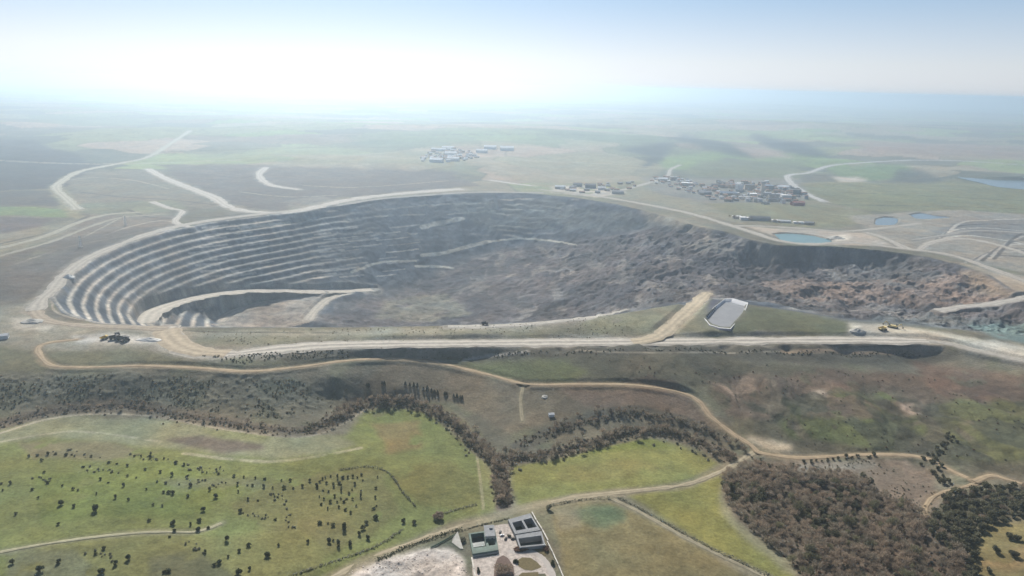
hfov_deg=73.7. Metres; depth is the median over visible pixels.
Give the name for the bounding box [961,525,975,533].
oak tree
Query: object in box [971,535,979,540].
oak tree
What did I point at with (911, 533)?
woodland tree
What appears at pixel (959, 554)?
woodland tree
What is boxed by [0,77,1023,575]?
ground
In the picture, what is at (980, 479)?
dirt track
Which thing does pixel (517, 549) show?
shrub
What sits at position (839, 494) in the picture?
oak tree
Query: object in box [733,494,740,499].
oak tree
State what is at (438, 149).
warehouse
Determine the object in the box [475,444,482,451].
riverside tree
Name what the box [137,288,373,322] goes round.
pit ramp
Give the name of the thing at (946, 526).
oak tree
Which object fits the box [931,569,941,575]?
woodland tree
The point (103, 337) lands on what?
dump truck
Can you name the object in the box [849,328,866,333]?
stockpile
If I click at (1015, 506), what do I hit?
oak tree
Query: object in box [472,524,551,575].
paved yard
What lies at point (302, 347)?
road
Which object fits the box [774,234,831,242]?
pond water
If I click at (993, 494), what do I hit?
oak tree
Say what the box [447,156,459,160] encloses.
warehouse
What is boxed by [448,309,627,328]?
service road
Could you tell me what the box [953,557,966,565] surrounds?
woodland tree
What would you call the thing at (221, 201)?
country road
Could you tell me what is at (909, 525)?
woodland tree
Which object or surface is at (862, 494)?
woodland tree
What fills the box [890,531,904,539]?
woodland tree
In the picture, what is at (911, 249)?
haul road
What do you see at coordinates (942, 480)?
bush
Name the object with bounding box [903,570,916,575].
woodland tree
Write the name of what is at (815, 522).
oak tree
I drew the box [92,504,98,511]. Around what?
evergreen tree
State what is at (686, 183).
plant building
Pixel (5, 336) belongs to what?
shed
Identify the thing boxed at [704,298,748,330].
lined pond
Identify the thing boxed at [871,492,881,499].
woodland tree
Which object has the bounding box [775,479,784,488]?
woodland tree
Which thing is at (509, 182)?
country road
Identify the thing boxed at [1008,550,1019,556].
bush
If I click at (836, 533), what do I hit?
oak tree
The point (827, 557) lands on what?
woodland tree
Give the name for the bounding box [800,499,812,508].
woodland tree
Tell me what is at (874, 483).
scrub
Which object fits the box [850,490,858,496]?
oak tree
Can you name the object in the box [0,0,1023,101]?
sky
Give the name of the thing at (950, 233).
haul road
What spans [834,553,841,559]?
woodland tree
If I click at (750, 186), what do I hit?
plant building
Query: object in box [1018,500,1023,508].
oak tree
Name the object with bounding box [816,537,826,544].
woodland tree
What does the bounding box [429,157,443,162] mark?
warehouse
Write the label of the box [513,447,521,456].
riverside tree
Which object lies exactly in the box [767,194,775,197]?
plant shed
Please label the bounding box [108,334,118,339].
dump truck
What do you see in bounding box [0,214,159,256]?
farm track
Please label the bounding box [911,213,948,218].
pond water
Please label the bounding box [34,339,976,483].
dirt track
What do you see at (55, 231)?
country road
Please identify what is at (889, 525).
woodland tree
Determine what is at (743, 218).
site building
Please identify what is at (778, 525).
woodland tree
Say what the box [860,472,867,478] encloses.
oak tree
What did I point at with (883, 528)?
woodland tree
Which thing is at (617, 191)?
workshop
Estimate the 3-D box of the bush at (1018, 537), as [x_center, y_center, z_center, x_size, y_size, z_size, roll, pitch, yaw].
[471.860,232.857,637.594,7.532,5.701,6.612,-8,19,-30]
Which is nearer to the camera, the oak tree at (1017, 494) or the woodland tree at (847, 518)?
the woodland tree at (847, 518)
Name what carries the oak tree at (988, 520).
on the ground at (474, 251)
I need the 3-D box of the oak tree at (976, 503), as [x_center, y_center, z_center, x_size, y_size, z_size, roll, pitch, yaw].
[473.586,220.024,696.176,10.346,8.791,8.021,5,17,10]
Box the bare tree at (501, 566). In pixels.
[492,563,514,574]
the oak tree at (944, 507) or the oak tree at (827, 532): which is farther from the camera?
the oak tree at (944, 507)
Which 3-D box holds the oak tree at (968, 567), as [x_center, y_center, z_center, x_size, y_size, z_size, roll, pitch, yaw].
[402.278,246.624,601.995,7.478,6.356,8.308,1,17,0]
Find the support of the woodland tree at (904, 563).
on the ground at (474, 251)
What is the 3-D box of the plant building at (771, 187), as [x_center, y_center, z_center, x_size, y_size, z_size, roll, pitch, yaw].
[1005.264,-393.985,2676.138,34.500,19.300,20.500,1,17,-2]
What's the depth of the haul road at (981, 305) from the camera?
1320.88 m
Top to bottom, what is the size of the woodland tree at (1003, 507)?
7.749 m
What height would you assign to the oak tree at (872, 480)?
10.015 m
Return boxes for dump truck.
[99,335,107,339]
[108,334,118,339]
[119,336,129,342]
[878,326,886,330]
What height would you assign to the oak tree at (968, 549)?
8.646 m
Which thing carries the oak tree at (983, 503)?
on the ground at (474, 251)
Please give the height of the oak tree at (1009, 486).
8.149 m
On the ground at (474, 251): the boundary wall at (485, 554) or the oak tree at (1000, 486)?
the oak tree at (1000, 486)
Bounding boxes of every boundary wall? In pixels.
[473,551,498,557]
[531,512,547,540]
[547,541,563,575]
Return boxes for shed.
[0,333,9,339]
[724,198,731,201]
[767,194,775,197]
[772,189,780,192]
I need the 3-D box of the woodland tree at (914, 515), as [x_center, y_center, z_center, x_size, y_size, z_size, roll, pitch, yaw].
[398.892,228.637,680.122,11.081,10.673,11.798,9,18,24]
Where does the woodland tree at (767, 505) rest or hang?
on the ground at (474, 251)
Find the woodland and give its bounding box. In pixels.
[719,458,969,567]
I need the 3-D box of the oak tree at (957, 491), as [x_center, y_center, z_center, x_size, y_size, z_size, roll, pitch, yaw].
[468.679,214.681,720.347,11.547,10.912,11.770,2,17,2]
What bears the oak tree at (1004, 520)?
on the ground at (474, 251)
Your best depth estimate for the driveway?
614.66 m
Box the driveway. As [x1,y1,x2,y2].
[507,550,555,575]
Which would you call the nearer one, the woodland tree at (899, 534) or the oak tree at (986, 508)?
the woodland tree at (899, 534)
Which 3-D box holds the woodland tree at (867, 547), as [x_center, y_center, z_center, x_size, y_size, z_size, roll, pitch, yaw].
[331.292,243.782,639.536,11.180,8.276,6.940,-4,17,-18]
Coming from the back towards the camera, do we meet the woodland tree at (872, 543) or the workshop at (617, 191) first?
the workshop at (617, 191)
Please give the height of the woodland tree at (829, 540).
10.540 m
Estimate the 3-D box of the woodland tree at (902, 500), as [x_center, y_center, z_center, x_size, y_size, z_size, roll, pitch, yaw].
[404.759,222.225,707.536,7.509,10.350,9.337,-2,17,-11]
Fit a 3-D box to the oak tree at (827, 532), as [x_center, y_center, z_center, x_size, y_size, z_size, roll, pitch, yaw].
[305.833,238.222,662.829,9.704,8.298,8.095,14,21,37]
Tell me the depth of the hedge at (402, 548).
626.69 m
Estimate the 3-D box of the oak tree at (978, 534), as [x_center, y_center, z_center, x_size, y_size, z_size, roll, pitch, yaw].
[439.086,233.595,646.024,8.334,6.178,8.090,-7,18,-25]
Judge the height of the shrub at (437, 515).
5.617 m
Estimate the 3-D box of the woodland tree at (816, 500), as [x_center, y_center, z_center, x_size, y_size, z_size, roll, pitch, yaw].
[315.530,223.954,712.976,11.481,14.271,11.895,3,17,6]
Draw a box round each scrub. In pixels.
[0,372,346,417]
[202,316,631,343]
[202,347,920,363]
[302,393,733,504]
[590,353,1023,459]
[722,465,969,575]
[789,459,934,514]
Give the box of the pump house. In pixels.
[484,525,494,538]
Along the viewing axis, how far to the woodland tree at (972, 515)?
671.41 m
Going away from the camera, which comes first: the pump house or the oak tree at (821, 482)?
the pump house
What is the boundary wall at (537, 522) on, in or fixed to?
on the ground at (474, 251)
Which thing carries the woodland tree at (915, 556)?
on the ground at (474, 251)
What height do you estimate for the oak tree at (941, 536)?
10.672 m
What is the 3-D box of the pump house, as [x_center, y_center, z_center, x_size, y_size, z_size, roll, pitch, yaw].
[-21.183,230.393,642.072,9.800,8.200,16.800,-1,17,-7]
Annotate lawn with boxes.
[518,557,540,570]
[519,572,538,575]
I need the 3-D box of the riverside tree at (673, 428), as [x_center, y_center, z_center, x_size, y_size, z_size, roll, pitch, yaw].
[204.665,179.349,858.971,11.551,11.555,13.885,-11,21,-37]
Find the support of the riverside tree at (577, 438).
on the ground at (474, 251)
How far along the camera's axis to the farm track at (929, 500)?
722.30 m
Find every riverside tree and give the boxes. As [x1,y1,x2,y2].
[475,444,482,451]
[490,460,497,466]
[494,486,504,494]
[494,493,505,500]
[501,462,509,468]
[508,452,516,459]
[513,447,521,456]
[574,435,581,443]
[633,433,641,439]
[669,427,679,433]
[728,450,736,456]
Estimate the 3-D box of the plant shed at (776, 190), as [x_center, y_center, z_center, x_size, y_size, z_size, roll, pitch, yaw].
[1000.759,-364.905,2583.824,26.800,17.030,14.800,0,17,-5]
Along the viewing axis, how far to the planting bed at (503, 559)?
600.35 m
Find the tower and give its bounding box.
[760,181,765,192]
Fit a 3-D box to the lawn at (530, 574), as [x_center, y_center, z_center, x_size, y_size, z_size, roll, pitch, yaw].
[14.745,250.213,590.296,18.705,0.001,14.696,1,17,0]
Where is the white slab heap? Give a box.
[452,532,462,548]
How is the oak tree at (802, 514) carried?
on the ground at (474, 251)
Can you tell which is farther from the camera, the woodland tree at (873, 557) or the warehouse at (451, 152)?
the warehouse at (451, 152)
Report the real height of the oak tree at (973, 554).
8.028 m
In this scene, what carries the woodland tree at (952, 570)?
on the ground at (474, 251)
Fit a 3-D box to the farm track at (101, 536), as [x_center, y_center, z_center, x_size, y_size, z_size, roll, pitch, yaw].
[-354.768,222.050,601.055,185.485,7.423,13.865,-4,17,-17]
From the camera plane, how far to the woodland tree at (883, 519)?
676.65 m
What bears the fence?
on the ground at (474, 251)
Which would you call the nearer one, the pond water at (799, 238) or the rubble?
the rubble
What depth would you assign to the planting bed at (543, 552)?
623.73 m
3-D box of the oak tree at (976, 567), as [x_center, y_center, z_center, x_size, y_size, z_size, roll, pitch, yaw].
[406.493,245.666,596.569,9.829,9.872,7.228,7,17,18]
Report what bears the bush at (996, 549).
on the ground at (474, 251)
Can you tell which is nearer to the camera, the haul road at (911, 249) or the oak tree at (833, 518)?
the oak tree at (833, 518)
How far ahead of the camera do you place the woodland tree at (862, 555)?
626.22 m
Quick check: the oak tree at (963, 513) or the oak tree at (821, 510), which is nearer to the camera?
the oak tree at (963, 513)
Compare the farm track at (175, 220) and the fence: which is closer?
the fence
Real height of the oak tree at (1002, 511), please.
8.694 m
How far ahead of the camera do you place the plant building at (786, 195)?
2448.04 m
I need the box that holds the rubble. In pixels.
[349,553,469,575]
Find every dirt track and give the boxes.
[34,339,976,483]
[331,450,756,575]
[971,474,1022,484]
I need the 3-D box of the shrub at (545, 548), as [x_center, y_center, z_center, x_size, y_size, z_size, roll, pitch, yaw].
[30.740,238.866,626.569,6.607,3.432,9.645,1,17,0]
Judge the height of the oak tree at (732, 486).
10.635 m
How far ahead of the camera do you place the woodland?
699.39 m
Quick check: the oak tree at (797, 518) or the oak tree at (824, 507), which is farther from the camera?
the oak tree at (824, 507)
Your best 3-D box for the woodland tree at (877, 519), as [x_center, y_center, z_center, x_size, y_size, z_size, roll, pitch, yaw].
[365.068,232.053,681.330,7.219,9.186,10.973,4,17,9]
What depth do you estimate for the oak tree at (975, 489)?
720.14 m
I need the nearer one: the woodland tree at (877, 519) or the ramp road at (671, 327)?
the woodland tree at (877, 519)
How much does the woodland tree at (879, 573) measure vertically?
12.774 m
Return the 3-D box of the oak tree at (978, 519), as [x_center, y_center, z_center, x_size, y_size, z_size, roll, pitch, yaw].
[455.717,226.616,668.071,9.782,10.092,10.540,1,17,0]
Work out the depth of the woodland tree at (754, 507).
692.92 m
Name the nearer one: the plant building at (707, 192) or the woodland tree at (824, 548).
the woodland tree at (824, 548)
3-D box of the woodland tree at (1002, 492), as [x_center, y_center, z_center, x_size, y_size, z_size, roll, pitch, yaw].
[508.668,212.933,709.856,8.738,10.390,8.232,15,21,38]
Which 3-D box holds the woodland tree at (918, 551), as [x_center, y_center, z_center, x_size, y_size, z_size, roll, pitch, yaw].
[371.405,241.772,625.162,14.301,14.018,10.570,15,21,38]
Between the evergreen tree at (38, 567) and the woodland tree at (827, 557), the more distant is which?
the woodland tree at (827, 557)
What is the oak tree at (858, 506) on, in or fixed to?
on the ground at (474, 251)
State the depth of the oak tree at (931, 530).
656.88 m
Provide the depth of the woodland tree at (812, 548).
626.40 m
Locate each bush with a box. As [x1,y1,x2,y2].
[939,477,946,483]
[992,545,1001,553]
[1005,532,1015,538]
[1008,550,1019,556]
[1014,534,1021,540]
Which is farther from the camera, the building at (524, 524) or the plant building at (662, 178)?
the plant building at (662, 178)
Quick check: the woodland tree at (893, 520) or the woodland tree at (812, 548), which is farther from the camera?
the woodland tree at (893, 520)
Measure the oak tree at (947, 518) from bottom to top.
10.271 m
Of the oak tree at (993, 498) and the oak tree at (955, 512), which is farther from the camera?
the oak tree at (993, 498)
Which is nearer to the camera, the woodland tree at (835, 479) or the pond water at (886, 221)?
the woodland tree at (835, 479)
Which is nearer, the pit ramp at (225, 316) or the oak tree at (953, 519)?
the oak tree at (953, 519)
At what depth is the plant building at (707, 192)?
2514.85 m
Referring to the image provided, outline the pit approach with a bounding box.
[152,327,232,357]
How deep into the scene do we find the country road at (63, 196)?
2481.44 m
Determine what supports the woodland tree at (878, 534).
on the ground at (474, 251)
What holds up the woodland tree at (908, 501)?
on the ground at (474, 251)
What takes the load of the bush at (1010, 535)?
on the ground at (474, 251)
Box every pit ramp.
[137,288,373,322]
[213,293,323,321]
[304,293,351,319]
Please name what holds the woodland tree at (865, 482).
on the ground at (474, 251)
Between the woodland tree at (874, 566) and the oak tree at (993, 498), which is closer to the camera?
the woodland tree at (874, 566)
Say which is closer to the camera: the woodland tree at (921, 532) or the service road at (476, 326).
the woodland tree at (921, 532)
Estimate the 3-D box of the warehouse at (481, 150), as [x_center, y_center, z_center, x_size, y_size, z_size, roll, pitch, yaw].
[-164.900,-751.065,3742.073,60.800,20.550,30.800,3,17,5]
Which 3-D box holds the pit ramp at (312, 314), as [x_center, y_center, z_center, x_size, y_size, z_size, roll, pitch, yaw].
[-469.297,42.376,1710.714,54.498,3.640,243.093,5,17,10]
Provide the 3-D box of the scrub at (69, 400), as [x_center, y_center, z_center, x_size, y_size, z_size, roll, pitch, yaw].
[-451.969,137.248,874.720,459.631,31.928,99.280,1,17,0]
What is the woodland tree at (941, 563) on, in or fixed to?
on the ground at (474, 251)
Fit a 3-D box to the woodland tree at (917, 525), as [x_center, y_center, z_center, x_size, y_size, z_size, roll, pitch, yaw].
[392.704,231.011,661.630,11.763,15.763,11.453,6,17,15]
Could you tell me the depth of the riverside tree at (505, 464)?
765.41 m
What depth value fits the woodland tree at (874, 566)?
606.46 m
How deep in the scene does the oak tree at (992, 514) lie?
669.63 m
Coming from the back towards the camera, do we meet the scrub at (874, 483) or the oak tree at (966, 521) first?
the scrub at (874, 483)
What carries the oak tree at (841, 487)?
on the ground at (474, 251)
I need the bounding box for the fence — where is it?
[431,534,454,547]
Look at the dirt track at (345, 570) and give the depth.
723.48 m
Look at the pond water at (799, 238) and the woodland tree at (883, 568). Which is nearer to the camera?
the woodland tree at (883, 568)
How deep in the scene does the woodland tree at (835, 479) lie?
750.98 m
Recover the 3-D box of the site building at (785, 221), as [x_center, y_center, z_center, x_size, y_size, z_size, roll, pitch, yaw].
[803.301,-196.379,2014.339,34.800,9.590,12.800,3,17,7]
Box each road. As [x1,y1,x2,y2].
[0,212,139,248]
[25,210,299,310]
[28,310,167,330]
[50,130,191,209]
[145,169,276,213]
[167,325,930,357]
[256,167,299,189]
[282,188,463,213]
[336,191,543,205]
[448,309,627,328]
[489,180,531,185]
[541,189,1023,281]
[592,165,680,194]
[630,292,712,343]
[735,223,921,231]
[784,160,1017,201]
[863,232,909,249]
[911,230,1023,240]
[918,238,1023,253]
[928,340,1023,362]
[934,295,1023,312]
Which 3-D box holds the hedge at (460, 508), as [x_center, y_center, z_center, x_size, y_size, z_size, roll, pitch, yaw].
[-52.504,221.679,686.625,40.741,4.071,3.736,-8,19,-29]
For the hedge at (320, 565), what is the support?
on the ground at (474, 251)
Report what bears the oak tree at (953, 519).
on the ground at (474, 251)
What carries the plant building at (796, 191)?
on the ground at (474, 251)
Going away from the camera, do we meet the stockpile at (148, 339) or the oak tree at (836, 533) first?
the oak tree at (836, 533)
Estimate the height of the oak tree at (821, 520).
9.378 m
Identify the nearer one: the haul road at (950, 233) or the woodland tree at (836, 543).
the woodland tree at (836, 543)
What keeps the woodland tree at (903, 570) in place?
on the ground at (474, 251)
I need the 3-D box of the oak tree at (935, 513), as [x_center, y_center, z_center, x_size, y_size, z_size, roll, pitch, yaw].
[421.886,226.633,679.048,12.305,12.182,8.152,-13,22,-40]
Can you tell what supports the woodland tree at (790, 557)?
on the ground at (474, 251)
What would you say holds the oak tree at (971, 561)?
on the ground at (474, 251)
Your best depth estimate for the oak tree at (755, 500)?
715.78 m
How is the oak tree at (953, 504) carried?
on the ground at (474, 251)
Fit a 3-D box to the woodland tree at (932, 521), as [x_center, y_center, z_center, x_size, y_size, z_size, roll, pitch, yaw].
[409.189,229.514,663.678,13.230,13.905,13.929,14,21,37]
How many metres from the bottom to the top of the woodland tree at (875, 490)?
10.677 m
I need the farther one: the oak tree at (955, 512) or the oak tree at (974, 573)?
the oak tree at (955, 512)
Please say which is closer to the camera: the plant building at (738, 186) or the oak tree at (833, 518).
the oak tree at (833, 518)
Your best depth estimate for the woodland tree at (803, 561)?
616.51 m
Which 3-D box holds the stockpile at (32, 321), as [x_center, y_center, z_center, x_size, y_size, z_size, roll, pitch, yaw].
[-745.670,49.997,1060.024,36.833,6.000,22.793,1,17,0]
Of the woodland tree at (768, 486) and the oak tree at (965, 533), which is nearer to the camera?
the oak tree at (965, 533)
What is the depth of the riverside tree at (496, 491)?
711.29 m
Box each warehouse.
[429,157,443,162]
[431,148,445,150]
[445,151,456,154]
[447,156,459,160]
[476,149,487,152]
[484,145,496,148]
[500,146,513,150]
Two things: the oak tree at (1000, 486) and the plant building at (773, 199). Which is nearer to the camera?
the oak tree at (1000, 486)
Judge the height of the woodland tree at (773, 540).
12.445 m
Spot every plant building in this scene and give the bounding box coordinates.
[657,177,667,180]
[681,182,692,185]
[698,190,711,194]
[719,191,736,195]
[735,184,743,188]
[744,184,754,189]
[765,185,773,189]
[766,198,781,201]
[776,185,788,189]
[780,194,791,197]
[788,189,800,193]
[790,201,804,205]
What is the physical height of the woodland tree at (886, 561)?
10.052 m
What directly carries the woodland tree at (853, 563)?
on the ground at (474, 251)
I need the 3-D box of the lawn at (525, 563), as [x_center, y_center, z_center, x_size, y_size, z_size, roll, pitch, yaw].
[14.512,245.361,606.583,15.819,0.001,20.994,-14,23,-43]
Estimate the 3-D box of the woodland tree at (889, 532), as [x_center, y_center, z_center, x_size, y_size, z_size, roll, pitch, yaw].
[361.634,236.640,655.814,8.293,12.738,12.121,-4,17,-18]
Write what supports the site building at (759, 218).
on the ground at (474, 251)
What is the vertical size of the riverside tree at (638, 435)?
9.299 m
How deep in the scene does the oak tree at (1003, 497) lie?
699.80 m
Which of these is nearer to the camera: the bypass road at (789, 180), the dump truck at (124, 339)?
the dump truck at (124, 339)
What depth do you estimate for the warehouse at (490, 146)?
3869.49 m
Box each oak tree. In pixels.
[728,482,736,491]
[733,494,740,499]
[753,497,759,503]
[757,485,765,494]
[794,514,801,520]
[799,510,806,516]
[812,518,820,525]
[817,517,826,523]
[818,479,825,486]
[818,507,824,513]
[820,504,827,511]
[822,528,831,536]
[828,514,836,521]
[831,530,841,537]
[836,492,843,497]
[839,485,847,493]
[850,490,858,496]
[853,503,861,509]
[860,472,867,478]
[866,477,873,484]
[928,527,934,533]
[931,510,941,519]
[935,531,947,540]
[939,504,949,510]
[941,513,950,522]
[941,522,951,531]
[942,494,952,501]
[944,540,954,546]
[948,500,960,509]
[950,487,962,495]
[951,510,959,514]
[951,516,958,522]
[951,525,960,534]
[951,537,960,545]
[958,537,964,545]
[959,510,966,516]
[959,518,972,524]
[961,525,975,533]
[961,531,970,538]
[963,498,973,506]
[963,544,970,553]
[964,536,974,542]
[964,564,971,570]
[966,558,975,564]
[968,570,978,575]
[969,485,980,492]
[970,551,977,559]
[971,500,980,507]
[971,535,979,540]
[972,564,982,572]
[973,515,984,523]
[973,531,981,537]
[977,522,986,529]
[980,500,990,507]
[982,481,992,488]
[982,504,992,514]
[983,515,993,524]
[987,509,997,519]
[990,492,997,496]
[991,497,1000,501]
[992,499,1005,505]
[996,484,1005,491]
[998,509,1006,514]
[998,516,1009,522]
[999,495,1007,501]
[1005,483,1014,489]
[1008,502,1020,511]
[1012,490,1023,499]
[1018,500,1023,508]
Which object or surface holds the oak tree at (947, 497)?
on the ground at (474, 251)
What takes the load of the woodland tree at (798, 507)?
on the ground at (474, 251)
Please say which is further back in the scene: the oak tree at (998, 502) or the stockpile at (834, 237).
the stockpile at (834, 237)
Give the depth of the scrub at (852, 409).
913.95 m
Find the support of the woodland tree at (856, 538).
on the ground at (474, 251)
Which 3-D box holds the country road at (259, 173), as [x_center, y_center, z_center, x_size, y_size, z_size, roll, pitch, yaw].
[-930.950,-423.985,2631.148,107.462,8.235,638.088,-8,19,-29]
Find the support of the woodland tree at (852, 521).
on the ground at (474, 251)
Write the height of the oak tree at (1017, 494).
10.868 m
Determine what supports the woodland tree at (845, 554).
on the ground at (474, 251)
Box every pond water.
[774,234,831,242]
[875,217,897,224]
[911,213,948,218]
[959,177,1023,188]
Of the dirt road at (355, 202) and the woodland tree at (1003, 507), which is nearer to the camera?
the woodland tree at (1003, 507)
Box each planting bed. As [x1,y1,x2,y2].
[494,555,513,575]
[535,548,548,555]
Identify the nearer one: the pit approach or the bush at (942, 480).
the bush at (942, 480)
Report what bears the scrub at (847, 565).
on the ground at (474, 251)
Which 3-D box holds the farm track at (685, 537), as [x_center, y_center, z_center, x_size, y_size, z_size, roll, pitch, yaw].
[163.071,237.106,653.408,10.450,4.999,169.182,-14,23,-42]
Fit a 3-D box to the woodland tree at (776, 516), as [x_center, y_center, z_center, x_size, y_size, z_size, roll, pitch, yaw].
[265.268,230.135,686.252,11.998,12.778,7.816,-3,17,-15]
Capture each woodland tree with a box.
[721,486,729,493]
[750,502,761,514]
[757,524,769,534]
[762,502,773,507]
[762,515,777,523]
[764,483,772,488]
[768,536,781,546]
[770,511,781,519]
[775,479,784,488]
[775,521,784,529]
[777,528,786,538]
[784,542,793,547]
[787,554,797,562]
[792,501,803,511]
[798,557,807,564]
[799,566,805,573]
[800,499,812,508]
[802,537,816,548]
[802,550,813,560]
[804,544,817,555]
[806,565,815,575]
[810,496,820,505]
[810,553,821,562]
[811,559,823,571]
[814,548,825,559]
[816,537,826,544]
[817,559,828,568]
[818,542,830,552]
[818,554,831,562]
[822,537,831,542]
[830,476,839,483]
[832,538,840,547]
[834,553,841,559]
[835,536,847,546]
[841,551,851,558]
[842,497,853,504]
[842,513,850,526]
[848,517,855,528]
[849,545,858,551]
[849,558,856,570]
[851,567,859,573]
[852,535,860,542]
[854,528,869,537]
[859,491,866,498]
[859,551,866,557]
[860,477,871,486]
[862,533,873,543]
[862,544,871,549]
[863,539,876,546]
[866,549,878,562]
[868,498,879,505]
[868,563,880,571]
[869,486,878,493]
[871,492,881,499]
[871,530,883,538]
[875,516,880,524]
[876,550,889,561]
[877,569,886,575]
[878,526,891,532]
[879,566,887,575]
[880,517,890,527]
[882,558,889,564]
[883,521,893,528]
[885,527,895,537]
[886,515,899,527]
[886,554,895,561]
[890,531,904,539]
[891,562,898,571]
[899,497,905,505]
[899,559,910,570]
[899,566,907,575]
[903,498,911,506]
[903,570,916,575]
[904,521,915,529]
[906,530,919,538]
[907,512,918,521]
[907,551,920,560]
[910,544,923,558]
[911,518,923,531]
[913,505,926,514]
[915,526,925,540]
[916,564,927,573]
[920,543,928,551]
[927,517,940,527]
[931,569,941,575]
[936,558,951,571]
[942,510,954,516]
[945,558,954,567]
[947,569,961,575]
[947,570,959,575]
[949,548,969,559]
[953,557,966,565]
[967,512,976,519]
[968,504,975,510]
[981,495,989,500]
[997,488,1006,494]
[998,504,1007,509]
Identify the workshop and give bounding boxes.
[555,185,565,188]
[585,183,595,188]
[611,190,623,193]
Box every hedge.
[290,528,403,575]
[339,465,415,505]
[374,527,461,561]
[443,503,476,513]
[456,518,506,532]
[552,496,609,504]
[617,496,772,575]
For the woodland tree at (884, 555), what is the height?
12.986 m
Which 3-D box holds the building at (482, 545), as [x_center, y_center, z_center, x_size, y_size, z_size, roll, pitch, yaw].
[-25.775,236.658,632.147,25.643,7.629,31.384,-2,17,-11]
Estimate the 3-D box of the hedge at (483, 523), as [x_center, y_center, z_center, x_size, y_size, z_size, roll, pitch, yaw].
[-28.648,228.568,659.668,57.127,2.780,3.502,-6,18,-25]
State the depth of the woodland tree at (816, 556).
619.81 m
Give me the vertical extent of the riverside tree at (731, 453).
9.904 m
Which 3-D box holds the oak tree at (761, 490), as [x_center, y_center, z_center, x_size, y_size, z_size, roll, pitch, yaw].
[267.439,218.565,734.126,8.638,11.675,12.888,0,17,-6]
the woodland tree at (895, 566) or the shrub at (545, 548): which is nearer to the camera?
the woodland tree at (895, 566)
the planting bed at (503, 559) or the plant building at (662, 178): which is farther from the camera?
the plant building at (662, 178)
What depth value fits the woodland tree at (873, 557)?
616.82 m
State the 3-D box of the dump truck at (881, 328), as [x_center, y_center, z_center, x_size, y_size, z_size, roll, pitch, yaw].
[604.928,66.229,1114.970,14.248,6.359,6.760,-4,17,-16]
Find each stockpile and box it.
[20,319,43,323]
[62,274,74,278]
[136,337,160,341]
[825,236,845,239]
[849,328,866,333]
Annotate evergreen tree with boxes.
[35,565,44,570]
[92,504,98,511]
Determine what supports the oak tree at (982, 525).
on the ground at (474, 251)
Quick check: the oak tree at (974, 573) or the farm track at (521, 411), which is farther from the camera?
the farm track at (521, 411)
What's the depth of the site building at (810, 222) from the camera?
1993.29 m
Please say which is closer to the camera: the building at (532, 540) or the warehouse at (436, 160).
the building at (532, 540)
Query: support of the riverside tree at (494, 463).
on the ground at (474, 251)
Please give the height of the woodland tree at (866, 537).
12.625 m
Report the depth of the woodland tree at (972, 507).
686.93 m
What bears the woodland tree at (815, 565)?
on the ground at (474, 251)
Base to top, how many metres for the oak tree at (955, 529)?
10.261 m
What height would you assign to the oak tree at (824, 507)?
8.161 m
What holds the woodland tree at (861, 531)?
on the ground at (474, 251)
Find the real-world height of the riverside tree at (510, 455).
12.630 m
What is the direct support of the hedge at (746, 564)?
on the ground at (474, 251)
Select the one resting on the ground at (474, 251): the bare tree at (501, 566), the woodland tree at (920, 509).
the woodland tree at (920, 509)
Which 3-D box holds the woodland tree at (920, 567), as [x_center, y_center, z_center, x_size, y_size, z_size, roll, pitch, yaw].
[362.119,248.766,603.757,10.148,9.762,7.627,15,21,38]
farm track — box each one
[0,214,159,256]
[0,522,221,553]
[149,201,190,227]
[519,386,524,420]
[611,498,767,575]
[922,483,978,515]
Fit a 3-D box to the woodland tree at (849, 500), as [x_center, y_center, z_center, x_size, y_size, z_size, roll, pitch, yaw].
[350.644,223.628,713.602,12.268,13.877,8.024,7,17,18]
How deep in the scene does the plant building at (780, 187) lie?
2679.78 m
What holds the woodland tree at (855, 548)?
on the ground at (474, 251)
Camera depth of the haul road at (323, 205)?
2242.92 m
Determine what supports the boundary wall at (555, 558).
on the ground at (474, 251)
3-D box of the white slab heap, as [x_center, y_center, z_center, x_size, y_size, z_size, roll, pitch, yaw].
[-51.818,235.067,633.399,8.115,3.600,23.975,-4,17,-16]
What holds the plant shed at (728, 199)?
on the ground at (474, 251)
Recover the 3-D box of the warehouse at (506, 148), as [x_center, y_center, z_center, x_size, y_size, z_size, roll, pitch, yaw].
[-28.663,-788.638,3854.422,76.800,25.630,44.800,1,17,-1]
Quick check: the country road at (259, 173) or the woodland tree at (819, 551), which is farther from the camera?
the country road at (259, 173)
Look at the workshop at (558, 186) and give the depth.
2557.63 m
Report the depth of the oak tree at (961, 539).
634.30 m
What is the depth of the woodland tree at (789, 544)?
641.04 m
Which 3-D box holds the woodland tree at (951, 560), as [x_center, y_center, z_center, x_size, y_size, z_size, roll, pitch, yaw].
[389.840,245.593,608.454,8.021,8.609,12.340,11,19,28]
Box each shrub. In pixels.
[432,511,443,519]
[513,546,528,551]
[542,545,548,551]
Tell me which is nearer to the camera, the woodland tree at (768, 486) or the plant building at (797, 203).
the woodland tree at (768, 486)
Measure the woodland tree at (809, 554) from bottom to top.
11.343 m
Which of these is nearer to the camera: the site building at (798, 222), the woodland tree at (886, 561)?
the woodland tree at (886, 561)
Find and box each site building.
[739,216,748,219]
[749,216,770,220]
[779,220,790,222]
[792,221,804,223]
[804,221,813,224]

